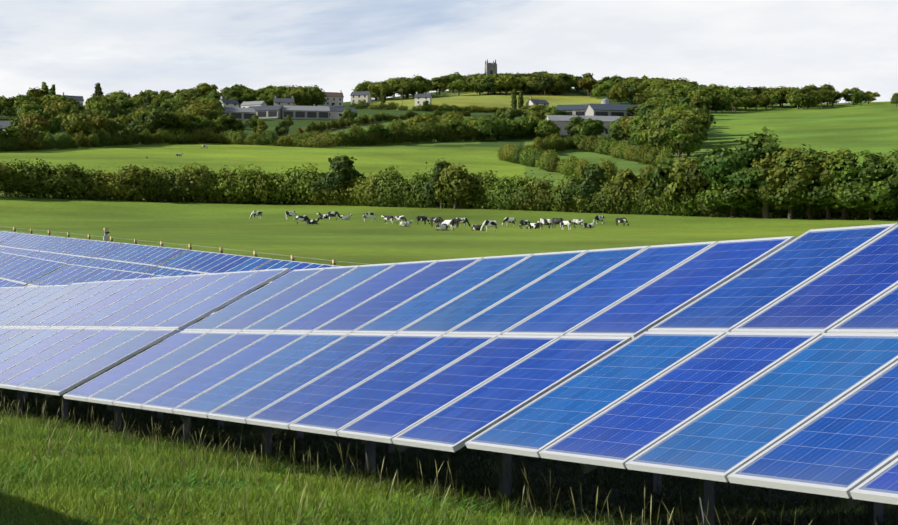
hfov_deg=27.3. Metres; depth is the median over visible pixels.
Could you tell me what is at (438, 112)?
hedge
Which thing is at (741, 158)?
tree
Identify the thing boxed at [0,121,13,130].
valley cottage
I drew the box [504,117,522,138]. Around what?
tree
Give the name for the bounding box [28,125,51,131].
tree
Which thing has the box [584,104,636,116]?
blue farm barn
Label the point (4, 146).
hedge
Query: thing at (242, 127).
tree
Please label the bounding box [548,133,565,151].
hedge
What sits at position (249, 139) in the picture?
hedge
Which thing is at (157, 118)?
tree
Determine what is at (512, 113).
tree
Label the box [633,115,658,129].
tree
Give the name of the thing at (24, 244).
solar table
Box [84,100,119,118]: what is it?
tree
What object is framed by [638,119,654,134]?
tree
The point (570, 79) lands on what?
tree
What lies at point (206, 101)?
tree
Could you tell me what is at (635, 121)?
tree
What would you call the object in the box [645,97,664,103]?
tree
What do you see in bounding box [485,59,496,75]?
church tower
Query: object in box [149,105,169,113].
tree
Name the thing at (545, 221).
cow
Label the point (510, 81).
tree
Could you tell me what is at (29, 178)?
hedge
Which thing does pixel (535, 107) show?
tree
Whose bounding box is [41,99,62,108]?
tree
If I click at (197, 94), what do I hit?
tree
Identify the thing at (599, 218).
cow
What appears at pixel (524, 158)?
hedge
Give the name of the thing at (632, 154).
hedge
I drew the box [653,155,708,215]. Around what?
tree
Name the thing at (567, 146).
hedge
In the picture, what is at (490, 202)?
hedge
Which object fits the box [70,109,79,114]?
tree
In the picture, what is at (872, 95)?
tree
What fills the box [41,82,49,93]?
tree
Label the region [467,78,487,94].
tree
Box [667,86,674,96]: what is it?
tree
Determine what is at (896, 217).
hedge
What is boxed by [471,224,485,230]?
cow
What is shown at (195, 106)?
tree
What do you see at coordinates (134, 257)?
solar table
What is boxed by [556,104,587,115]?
blue farm barn
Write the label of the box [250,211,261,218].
cow
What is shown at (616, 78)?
tree
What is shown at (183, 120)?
tree
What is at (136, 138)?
hedge
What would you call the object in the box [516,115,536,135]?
tree
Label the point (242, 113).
farm shed
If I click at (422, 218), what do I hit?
cow
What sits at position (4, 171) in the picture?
tree
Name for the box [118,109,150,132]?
tree
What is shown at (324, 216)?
cow
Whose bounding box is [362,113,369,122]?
hedge
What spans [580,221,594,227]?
cow
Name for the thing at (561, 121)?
barn front
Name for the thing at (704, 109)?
tree
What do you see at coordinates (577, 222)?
cow
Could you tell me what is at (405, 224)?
cow
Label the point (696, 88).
tree
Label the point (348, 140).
hedge
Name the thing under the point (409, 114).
hedge
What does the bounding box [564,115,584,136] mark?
tree
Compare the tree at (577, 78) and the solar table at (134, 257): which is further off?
the tree at (577, 78)
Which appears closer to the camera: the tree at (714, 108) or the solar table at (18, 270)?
the solar table at (18, 270)
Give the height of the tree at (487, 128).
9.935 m
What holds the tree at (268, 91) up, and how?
on the terrain ground at (358, 240)
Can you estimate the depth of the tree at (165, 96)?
958.77 m
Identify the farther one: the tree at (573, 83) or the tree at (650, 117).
the tree at (573, 83)
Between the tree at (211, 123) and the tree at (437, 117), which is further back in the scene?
the tree at (437, 117)
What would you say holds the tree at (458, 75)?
on the terrain ground at (358, 240)
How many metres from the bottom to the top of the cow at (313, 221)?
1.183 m
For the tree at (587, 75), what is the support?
on the terrain ground at (358, 240)
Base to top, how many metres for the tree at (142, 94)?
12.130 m
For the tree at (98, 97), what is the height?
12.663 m
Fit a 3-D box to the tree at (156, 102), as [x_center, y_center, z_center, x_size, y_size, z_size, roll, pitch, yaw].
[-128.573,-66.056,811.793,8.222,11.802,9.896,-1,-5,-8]
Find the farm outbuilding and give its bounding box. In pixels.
[329,107,356,119]
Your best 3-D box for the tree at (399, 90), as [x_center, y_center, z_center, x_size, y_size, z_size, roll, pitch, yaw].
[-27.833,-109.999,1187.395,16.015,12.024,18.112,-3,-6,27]
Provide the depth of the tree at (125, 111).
784.25 m
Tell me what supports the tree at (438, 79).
on the terrain ground at (358, 240)
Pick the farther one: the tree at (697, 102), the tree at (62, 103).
the tree at (697, 102)
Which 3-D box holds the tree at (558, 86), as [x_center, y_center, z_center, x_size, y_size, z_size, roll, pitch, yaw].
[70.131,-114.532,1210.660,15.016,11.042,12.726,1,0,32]
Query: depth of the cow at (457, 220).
277.24 m
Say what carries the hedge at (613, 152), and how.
on the terrain ground at (358, 240)
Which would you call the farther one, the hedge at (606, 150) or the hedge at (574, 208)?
the hedge at (606, 150)
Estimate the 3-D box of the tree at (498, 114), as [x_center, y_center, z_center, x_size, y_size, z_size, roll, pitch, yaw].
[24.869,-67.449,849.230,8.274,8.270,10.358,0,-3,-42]
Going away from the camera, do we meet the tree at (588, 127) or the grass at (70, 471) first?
the grass at (70, 471)
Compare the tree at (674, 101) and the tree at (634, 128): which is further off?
the tree at (674, 101)
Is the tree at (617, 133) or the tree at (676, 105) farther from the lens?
the tree at (676, 105)
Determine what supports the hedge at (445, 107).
on the terrain ground at (358, 240)
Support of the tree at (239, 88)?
on the terrain ground at (358, 240)
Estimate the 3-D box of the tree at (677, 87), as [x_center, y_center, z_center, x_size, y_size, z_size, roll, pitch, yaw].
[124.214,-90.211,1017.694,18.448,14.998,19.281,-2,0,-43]
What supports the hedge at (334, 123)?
on the terrain ground at (358, 240)
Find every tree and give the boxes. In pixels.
[0,95,6,111]
[0,96,23,117]
[0,125,20,142]
[0,162,13,192]
[8,109,61,134]
[10,124,33,138]
[11,93,33,102]
[12,103,43,113]
[12,111,30,126]
[13,100,37,109]
[16,103,35,116]
[18,114,52,129]
[27,87,48,97]
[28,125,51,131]
[29,97,42,104]
[30,127,40,138]
[33,96,47,103]
[34,125,50,141]
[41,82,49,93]
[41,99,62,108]
[43,95,66,100]
[43,106,68,117]
[48,84,55,94]
[54,101,73,112]
[55,113,68,133]
[56,97,75,104]
[58,102,72,113]
[61,113,96,137]
[66,99,80,104]
[70,103,83,110]
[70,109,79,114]
[80,127,94,136]
[81,111,92,115]
[82,114,109,133]
[84,96,97,105]
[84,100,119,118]
[85,94,101,104]
[90,83,104,97]
[91,102,116,115]
[94,115,117,133]
[99,110,117,118]
[101,93,131,97]
[102,99,119,108]
[107,90,128,98]
[108,117,127,130]
[109,95,123,104]
[115,106,133,116]
[117,99,143,111]
[117,166,155,200]
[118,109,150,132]
[125,113,136,118]
[127,110,155,135]
[128,97,144,103]
[134,100,142,105]
[134,105,154,113]
[139,90,146,98]
[141,108,179,131]
[142,93,151,106]
[147,98,160,106]
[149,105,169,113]
[150,91,158,96]
[150,94,164,103]
[158,100,172,111]
[159,91,175,97]
[162,94,189,103]
[163,94,171,98]
[167,110,191,131]
[167,126,184,133]
[168,123,192,135]
[171,89,187,94]
[172,100,185,112]
[176,90,201,96]
[178,92,195,100]
[178,103,210,112]
[183,88,201,92]
[183,106,210,120]
[184,99,224,111]
[185,112,201,133]
[190,116,208,132]
[192,83,217,96]
[194,118,211,132]
[202,103,219,118]
[203,97,223,110]
[207,90,220,99]
[208,120,215,131]
[209,109,223,119]
[212,119,221,133]
[216,113,238,131]
[218,87,229,97]
[223,89,243,104]
[226,84,247,89]
[229,85,244,107]
[232,118,245,133]
[241,89,257,101]
[244,114,258,128]
[249,87,274,105]
[253,119,268,133]
[255,85,280,96]
[256,91,283,105]
[259,89,278,105]
[268,87,285,104]
[274,119,289,135]
[280,85,296,90]
[281,90,311,105]
[282,90,312,105]
[284,114,293,127]
[298,85,326,105]
[306,153,367,200]
[341,108,357,119]
[354,80,371,91]
[354,123,389,138]
[360,82,376,100]
[367,84,394,100]
[378,81,397,99]
[380,81,386,103]
[386,119,407,131]
[388,77,405,96]
[392,77,410,98]
[394,80,429,97]
[396,81,416,98]
[400,83,415,98]
[403,115,435,128]
[406,75,432,95]
[412,123,430,128]
[421,99,430,112]
[421,158,451,208]
[422,111,439,124]
[429,77,448,94]
[429,81,446,94]
[433,163,481,208]
[434,114,444,122]
[439,111,462,122]
[440,74,462,92]
[444,114,460,122]
[445,79,472,95]
[445,113,463,122]
[445,119,470,140]
[447,72,464,91]
[462,116,476,124]
[465,76,475,91]
[467,73,482,76]
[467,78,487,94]
[468,117,483,127]
[472,75,499,94]
[476,118,498,140]
[477,77,501,94]
[484,116,498,138]
[493,75,524,94]
[494,108,505,119]
[497,120,518,135]
[501,107,523,119]
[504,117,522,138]
[511,89,516,108]
[512,72,534,92]
[513,77,527,90]
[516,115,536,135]
[518,91,523,107]
[520,73,539,92]
[522,77,535,93]
[525,74,554,94]
[526,104,544,112]
[526,111,544,121]
[528,115,539,137]
[531,75,562,94]
[534,119,559,138]
[539,106,553,115]
[543,112,555,117]
[544,109,569,114]
[545,79,567,94]
[547,73,573,92]
[554,73,567,79]
[555,73,569,91]
[557,163,609,212]
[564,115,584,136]
[567,79,577,92]
[573,76,582,81]
[574,72,596,92]
[576,118,603,136]
[577,77,597,95]
[591,119,606,137]
[592,80,614,97]
[592,81,622,98]
[601,75,625,82]
[605,124,627,140]
[606,82,622,103]
[606,168,646,199]
[607,116,627,138]
[608,84,631,103]
[620,117,633,140]
[623,77,643,84]
[625,103,644,115]
[625,121,631,137]
[626,82,639,90]
[628,83,636,104]
[628,115,644,130]
[629,127,643,147]
[631,100,666,116]
[631,119,643,145]
[632,82,650,95]
[632,91,677,103]
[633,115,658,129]
[634,101,656,116]
[637,164,654,214]
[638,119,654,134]
[639,120,658,142]
[640,124,660,150]
[643,107,661,115]
[643,110,663,119]
[644,113,689,154]
[644,115,662,123]
[645,82,669,94]
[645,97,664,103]
[647,77,662,82]
[647,158,676,215]
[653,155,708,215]
[654,88,668,94]
[659,103,673,109]
[659,122,702,160]
[661,97,687,106]
[663,84,687,97]
[663,104,681,112]
[663,111,714,126]
[664,105,692,113]
[666,109,685,115]
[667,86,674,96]
[668,119,700,159]
[669,81,685,85]
[671,112,710,155]
[672,77,698,86]
[674,88,690,102]
[677,104,715,130]
[677,162,718,216]
[679,95,690,105]
[679,108,704,114]
[683,86,709,92]
[686,84,696,90]
[687,90,717,101]
[689,94,704,108]
[691,89,713,106]
[696,127,809,218]
[698,159,759,217]
[699,132,708,141]
[702,87,728,109]
[705,84,727,89]
[710,92,720,112]
[712,93,734,112]
[717,87,748,109]
[725,89,739,109]
[731,97,746,111]
[733,85,749,89]
[733,145,833,219]
[742,86,766,93]
[742,96,755,110]
[743,89,759,96]
[750,94,765,110]
[761,94,770,109]
[763,86,795,107]
[763,148,842,218]
[769,94,781,108]
[779,152,856,219]
[786,92,798,108]
[788,87,821,109]
[796,147,885,219]
[799,96,819,108]
[801,85,820,106]
[810,84,823,106]
[812,89,835,107]
[819,84,840,105]
[823,150,897,219]
[830,90,845,105]
[841,87,862,104]
[850,91,869,105]
[859,148,897,206]
[865,91,879,103]
[890,93,897,106]
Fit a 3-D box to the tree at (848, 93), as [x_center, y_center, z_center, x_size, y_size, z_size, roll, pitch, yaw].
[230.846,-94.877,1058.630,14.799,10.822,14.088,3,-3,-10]
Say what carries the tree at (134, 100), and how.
on the terrain ground at (358, 240)
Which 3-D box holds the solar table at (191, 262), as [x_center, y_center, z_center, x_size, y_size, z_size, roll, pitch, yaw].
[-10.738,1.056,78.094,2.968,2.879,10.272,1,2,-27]
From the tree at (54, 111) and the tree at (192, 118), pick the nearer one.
the tree at (192, 118)
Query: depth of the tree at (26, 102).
809.50 m
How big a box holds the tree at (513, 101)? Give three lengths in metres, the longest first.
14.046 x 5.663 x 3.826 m
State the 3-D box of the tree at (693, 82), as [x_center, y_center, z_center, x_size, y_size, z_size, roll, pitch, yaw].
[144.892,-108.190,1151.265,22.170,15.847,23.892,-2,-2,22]
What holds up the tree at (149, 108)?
on the terrain ground at (358, 240)
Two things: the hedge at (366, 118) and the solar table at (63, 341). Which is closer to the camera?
the solar table at (63, 341)
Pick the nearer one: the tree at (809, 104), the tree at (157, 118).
the tree at (157, 118)
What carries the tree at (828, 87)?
on the terrain ground at (358, 240)
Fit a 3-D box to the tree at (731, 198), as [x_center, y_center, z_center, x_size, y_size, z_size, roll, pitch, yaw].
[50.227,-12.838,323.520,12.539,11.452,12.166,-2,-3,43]
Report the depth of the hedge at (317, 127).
785.09 m
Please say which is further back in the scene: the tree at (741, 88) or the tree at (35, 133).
the tree at (741, 88)
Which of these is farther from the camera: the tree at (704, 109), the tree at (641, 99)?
the tree at (641, 99)
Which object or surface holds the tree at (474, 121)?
on the terrain ground at (358, 240)
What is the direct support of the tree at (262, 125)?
on the terrain ground at (358, 240)
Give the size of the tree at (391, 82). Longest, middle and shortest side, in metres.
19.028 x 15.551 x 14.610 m
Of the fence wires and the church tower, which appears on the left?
the fence wires
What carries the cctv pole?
on the terrain ground at (358, 240)
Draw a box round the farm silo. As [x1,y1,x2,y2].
[601,98,609,103]
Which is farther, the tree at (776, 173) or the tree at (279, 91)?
the tree at (279, 91)
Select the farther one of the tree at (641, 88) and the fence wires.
the tree at (641, 88)
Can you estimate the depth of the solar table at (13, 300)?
33.67 m
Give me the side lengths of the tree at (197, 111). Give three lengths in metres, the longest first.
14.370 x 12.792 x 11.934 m
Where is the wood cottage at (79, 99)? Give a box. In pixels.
[63,92,83,104]
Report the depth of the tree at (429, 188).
375.92 m
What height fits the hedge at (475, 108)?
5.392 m
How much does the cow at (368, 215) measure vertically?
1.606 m
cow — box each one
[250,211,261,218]
[285,211,296,219]
[295,215,310,224]
[306,217,321,223]
[316,212,331,218]
[328,211,340,219]
[340,214,352,219]
[363,212,376,220]
[381,215,393,223]
[395,215,406,221]
[399,220,413,226]
[416,216,429,223]
[430,217,442,226]
[436,224,447,229]
[442,219,454,230]
[449,218,463,227]
[456,218,470,226]
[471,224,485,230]
[480,220,497,230]
[502,217,515,225]
[519,220,530,228]
[529,223,539,227]
[535,219,552,228]
[548,218,562,227]
[560,220,575,229]
[569,219,584,227]
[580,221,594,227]
[593,215,604,223]
[615,217,628,225]
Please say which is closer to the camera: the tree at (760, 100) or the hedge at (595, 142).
the hedge at (595, 142)
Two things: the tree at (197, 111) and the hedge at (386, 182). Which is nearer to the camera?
the hedge at (386, 182)
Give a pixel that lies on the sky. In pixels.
(130, 46)
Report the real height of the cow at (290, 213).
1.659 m
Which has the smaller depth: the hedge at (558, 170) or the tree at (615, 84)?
the hedge at (558, 170)
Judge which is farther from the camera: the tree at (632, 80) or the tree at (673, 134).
the tree at (632, 80)
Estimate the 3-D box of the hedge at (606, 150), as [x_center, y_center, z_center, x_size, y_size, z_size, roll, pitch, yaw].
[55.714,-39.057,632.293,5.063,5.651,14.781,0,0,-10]
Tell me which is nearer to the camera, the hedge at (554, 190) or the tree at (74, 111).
the hedge at (554, 190)
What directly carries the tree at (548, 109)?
on the terrain ground at (358, 240)
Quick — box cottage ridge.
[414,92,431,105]
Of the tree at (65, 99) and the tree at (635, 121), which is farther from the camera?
the tree at (65, 99)
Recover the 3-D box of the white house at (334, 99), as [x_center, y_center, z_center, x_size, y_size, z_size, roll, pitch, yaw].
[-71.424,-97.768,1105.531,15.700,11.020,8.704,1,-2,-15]
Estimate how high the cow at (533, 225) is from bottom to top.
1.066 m
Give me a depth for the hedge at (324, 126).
795.28 m
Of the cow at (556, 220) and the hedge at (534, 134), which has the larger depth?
the hedge at (534, 134)
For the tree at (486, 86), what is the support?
on the terrain ground at (358, 240)
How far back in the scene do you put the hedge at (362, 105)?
1021.28 m
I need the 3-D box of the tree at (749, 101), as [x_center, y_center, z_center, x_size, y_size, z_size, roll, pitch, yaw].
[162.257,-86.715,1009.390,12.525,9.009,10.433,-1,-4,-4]
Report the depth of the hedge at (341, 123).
818.77 m
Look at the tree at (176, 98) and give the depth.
836.58 m
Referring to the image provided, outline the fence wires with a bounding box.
[1,226,370,264]
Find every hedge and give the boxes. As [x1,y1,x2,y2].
[0,133,15,150]
[0,158,56,197]
[1,157,93,198]
[5,138,27,150]
[19,134,44,149]
[37,136,55,149]
[40,162,106,199]
[43,131,70,148]
[56,164,139,200]
[58,132,79,147]
[70,132,91,147]
[81,168,182,201]
[87,132,104,146]
[95,127,118,145]
[96,157,212,202]
[108,125,132,145]
[117,128,153,144]
[138,130,161,143]
[149,162,216,202]
[155,129,184,143]
[160,164,261,202]
[175,128,198,143]
[191,126,212,142]
[202,165,272,203]
[206,131,228,143]
[212,159,295,203]
[222,129,245,143]
[230,126,269,144]
[251,159,329,204]
[255,130,278,145]
[272,165,351,205]
[273,135,291,145]
[279,130,318,146]
[292,132,312,146]
[297,127,303,133]
[298,128,340,147]
[300,173,363,204]
[305,124,313,132]
[310,121,323,131]
[313,130,348,146]
[318,120,326,130]
[324,172,383,206]
[325,122,332,129]
[330,119,340,127]
[336,131,363,146]
[337,117,345,126]
[344,119,350,126]
[345,123,379,145]
[349,99,370,108]
[349,117,361,124]
[351,165,409,205]
[361,168,428,206]
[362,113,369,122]
[363,132,391,144]
[369,103,380,108]
[369,115,374,122]
[373,113,382,121]
[379,101,398,109]
[380,110,392,120]
[380,134,402,143]
[381,162,439,206]
[388,121,422,143]
[398,105,407,110]
[398,114,407,119]
[398,167,439,207]
[405,110,416,118]
[406,126,433,142]
[411,104,422,110]
[418,120,458,141]
[419,103,440,111]
[422,165,483,208]
[433,110,445,115]
[433,170,502,208]
[436,119,475,141]
[437,103,457,111]
[454,105,472,112]
[461,124,486,140]
[462,110,470,115]
[466,104,488,112]
[470,172,518,208]
[472,125,508,139]
[477,170,536,210]
[483,106,497,112]
[492,117,527,138]
[498,144,507,160]
[498,174,555,210]
[500,144,514,161]
[508,145,525,163]
[515,167,580,211]
[518,148,537,165]
[519,121,549,137]
[523,143,533,149]
[525,146,544,166]
[531,137,548,151]
[534,149,542,166]
[535,147,561,169]
[541,179,591,211]
[542,151,556,170]
[545,136,558,152]
[545,156,559,171]
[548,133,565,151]
[554,175,610,212]
[555,159,565,172]
[559,152,578,172]
[559,155,577,175]
[562,138,570,149]
[564,135,574,148]
[572,133,585,148]
[572,159,579,176]
[575,158,592,177]
[576,139,585,149]
[579,134,596,150]
[580,174,638,213]
[584,135,607,151]
[597,134,617,153]
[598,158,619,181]
[602,141,617,155]
[604,177,660,214]
[610,141,624,157]
[615,140,632,158]
[624,143,635,160]
[628,147,639,161]
[628,183,681,214]
[633,144,645,162]
[637,144,653,163]
[640,147,659,164]
[642,185,718,215]
[648,149,658,165]
[653,144,673,164]
[660,150,672,163]
[665,192,742,216]
[696,194,781,217]
[742,201,807,217]
[775,203,841,218]
[797,205,880,218]
[831,206,897,218]
[853,207,897,218]
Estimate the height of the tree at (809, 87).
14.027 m
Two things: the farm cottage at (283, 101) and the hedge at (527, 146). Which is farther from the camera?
the farm cottage at (283, 101)
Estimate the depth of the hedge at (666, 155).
522.39 m
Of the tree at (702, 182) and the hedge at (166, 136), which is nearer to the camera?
the tree at (702, 182)
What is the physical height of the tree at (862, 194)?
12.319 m
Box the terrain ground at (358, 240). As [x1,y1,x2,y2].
[0,88,897,524]
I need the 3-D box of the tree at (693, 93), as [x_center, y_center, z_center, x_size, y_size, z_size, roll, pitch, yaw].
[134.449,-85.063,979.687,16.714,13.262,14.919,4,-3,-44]
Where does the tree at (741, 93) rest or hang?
on the terrain ground at (358, 240)
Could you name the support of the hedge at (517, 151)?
on the terrain ground at (358, 240)
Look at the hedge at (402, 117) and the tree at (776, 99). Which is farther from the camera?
the tree at (776, 99)
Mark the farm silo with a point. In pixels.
(605, 101)
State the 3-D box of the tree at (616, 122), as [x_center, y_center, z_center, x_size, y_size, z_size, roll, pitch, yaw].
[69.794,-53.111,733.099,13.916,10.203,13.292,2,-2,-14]
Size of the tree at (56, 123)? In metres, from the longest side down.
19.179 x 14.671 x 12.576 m
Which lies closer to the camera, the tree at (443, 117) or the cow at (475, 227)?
the cow at (475, 227)
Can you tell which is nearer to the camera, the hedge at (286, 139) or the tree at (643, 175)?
the tree at (643, 175)
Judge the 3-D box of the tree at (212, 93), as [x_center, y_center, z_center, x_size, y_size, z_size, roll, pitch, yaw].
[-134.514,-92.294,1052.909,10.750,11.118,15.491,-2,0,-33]
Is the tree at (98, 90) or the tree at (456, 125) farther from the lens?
the tree at (98, 90)
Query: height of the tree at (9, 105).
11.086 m
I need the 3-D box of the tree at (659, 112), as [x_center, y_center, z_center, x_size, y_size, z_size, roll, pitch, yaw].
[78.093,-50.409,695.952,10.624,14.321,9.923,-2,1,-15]
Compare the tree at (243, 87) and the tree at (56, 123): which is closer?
the tree at (56, 123)
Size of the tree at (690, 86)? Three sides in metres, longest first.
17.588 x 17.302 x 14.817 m
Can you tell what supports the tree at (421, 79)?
on the terrain ground at (358, 240)
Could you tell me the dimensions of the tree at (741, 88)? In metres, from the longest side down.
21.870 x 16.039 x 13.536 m
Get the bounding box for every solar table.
[0,231,19,242]
[0,233,64,256]
[0,252,66,286]
[0,268,289,431]
[0,285,67,398]
[26,264,155,285]
[29,238,120,264]
[63,236,795,501]
[79,243,187,272]
[146,250,272,275]
[152,275,257,339]
[254,259,340,282]
[465,223,897,524]
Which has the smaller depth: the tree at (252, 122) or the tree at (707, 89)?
the tree at (252, 122)
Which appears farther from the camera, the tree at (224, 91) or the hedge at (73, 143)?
the tree at (224, 91)
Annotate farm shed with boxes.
[222,107,255,119]
[248,105,282,118]
[282,105,329,119]
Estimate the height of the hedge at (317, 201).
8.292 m
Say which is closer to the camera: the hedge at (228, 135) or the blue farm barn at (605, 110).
the hedge at (228, 135)
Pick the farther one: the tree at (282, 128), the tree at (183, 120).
the tree at (282, 128)
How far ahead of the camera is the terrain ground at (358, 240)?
355.25 m
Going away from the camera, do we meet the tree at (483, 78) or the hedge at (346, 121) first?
the hedge at (346, 121)
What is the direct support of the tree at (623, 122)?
on the terrain ground at (358, 240)
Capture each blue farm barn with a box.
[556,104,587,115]
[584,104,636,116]
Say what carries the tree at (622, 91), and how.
on the terrain ground at (358, 240)
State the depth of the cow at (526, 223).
273.44 m
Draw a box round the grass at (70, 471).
[0,389,897,524]
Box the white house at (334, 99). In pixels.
[317,91,343,106]
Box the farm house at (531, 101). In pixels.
[526,96,548,107]
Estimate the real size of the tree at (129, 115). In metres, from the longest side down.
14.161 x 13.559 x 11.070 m
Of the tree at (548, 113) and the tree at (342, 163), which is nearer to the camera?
the tree at (342, 163)
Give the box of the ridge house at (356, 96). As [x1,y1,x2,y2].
[350,89,371,103]
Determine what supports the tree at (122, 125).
on the terrain ground at (358, 240)
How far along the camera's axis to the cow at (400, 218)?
304.00 m
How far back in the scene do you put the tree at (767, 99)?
1024.45 m
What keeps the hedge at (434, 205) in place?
on the terrain ground at (358, 240)
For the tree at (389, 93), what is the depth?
1190.11 m
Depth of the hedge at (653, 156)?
536.87 m
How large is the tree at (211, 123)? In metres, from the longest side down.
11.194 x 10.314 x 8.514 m
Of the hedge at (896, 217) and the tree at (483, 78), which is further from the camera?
the tree at (483, 78)
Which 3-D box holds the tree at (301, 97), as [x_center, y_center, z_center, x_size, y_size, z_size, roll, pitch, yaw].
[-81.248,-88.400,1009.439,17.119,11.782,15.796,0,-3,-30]
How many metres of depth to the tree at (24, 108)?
726.24 m
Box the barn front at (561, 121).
[545,115,619,135]
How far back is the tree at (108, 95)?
969.65 m
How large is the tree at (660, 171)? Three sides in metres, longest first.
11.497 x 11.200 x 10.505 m
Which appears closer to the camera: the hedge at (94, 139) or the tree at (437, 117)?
the hedge at (94, 139)
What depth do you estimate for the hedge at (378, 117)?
871.22 m
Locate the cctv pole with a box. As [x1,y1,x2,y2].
[103,228,108,241]
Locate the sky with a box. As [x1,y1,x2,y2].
[0,0,897,105]
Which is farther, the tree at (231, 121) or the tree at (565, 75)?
the tree at (565, 75)
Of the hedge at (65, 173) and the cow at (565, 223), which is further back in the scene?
the hedge at (65, 173)
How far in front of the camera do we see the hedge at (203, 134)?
692.34 m
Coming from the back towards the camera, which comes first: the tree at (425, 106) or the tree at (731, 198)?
the tree at (425, 106)
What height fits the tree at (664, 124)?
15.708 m
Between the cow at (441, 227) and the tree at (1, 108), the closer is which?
the cow at (441, 227)
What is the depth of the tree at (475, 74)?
1334.86 m
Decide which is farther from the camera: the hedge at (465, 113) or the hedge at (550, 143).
the hedge at (465, 113)
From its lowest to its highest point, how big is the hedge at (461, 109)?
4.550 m
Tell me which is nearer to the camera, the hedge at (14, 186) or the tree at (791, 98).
the hedge at (14, 186)
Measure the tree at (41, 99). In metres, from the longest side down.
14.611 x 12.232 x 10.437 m
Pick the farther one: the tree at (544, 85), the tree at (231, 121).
the tree at (544, 85)
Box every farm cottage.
[219,96,239,107]
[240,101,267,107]
[273,95,293,105]
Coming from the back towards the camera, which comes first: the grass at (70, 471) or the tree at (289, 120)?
the tree at (289, 120)
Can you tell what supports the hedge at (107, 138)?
on the terrain ground at (358, 240)
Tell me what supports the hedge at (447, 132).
on the terrain ground at (358, 240)
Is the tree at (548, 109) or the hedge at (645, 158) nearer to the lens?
the hedge at (645, 158)
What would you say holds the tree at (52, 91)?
on the terrain ground at (358, 240)
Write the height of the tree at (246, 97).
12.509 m
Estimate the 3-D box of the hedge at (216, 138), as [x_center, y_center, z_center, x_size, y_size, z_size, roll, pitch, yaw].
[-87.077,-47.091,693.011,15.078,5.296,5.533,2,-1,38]
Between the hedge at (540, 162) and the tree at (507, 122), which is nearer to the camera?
the hedge at (540, 162)
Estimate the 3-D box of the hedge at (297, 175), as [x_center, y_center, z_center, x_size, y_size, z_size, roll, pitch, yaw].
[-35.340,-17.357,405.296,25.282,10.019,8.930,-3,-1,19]
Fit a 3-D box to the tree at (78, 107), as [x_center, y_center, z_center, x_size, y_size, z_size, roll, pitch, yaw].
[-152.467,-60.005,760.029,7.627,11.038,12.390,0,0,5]
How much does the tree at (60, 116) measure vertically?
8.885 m
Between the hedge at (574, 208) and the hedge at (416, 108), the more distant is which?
the hedge at (416, 108)
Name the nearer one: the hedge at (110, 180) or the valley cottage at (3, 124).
the hedge at (110, 180)
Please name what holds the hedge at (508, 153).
on the terrain ground at (358, 240)
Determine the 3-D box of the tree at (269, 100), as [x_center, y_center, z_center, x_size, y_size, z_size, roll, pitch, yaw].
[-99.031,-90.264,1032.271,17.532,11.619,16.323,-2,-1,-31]
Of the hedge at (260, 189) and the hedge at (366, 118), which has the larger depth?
the hedge at (366, 118)
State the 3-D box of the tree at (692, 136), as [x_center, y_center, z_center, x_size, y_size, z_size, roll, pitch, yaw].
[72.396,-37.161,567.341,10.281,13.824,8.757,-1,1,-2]
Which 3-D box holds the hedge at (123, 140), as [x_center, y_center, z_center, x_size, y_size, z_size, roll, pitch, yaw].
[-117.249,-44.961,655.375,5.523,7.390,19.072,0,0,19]
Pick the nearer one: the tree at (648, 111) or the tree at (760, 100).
the tree at (648, 111)
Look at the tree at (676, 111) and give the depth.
696.20 m
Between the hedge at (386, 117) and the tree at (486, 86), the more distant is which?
the tree at (486, 86)
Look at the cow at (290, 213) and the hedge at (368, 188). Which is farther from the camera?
the hedge at (368, 188)
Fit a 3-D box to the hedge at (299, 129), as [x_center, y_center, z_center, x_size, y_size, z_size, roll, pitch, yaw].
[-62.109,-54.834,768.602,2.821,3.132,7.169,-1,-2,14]
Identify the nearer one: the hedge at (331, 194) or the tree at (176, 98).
the hedge at (331, 194)
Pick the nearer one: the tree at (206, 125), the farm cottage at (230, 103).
the tree at (206, 125)
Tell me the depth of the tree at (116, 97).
854.88 m
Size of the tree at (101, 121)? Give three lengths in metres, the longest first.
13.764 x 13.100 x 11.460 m
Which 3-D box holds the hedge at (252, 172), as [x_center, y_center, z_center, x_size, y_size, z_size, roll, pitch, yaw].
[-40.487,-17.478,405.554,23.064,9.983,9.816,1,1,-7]
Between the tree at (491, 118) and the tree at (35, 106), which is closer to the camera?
the tree at (491, 118)
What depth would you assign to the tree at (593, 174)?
346.54 m
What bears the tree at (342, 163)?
on the terrain ground at (358, 240)
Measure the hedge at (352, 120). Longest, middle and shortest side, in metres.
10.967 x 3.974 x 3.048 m
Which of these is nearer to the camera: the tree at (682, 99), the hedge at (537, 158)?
the hedge at (537, 158)
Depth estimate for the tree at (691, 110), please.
693.23 m
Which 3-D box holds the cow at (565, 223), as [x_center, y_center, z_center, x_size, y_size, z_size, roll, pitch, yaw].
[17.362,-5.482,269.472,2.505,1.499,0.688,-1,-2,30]
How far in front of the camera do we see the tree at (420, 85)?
1189.29 m
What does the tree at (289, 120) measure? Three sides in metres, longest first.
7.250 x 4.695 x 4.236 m
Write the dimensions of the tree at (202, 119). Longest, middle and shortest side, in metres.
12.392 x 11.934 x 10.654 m
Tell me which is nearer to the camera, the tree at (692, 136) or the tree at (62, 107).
the tree at (692, 136)
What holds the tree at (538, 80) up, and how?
on the terrain ground at (358, 240)
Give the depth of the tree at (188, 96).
936.22 m
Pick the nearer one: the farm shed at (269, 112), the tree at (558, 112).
the tree at (558, 112)
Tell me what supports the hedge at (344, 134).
on the terrain ground at (358, 240)
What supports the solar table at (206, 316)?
on the terrain ground at (358, 240)
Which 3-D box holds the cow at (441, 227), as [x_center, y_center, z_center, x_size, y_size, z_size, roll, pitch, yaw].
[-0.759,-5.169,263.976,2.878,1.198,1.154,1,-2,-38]
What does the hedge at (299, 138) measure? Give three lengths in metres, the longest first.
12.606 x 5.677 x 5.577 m
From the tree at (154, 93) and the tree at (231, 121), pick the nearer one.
the tree at (231, 121)
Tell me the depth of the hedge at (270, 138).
678.36 m

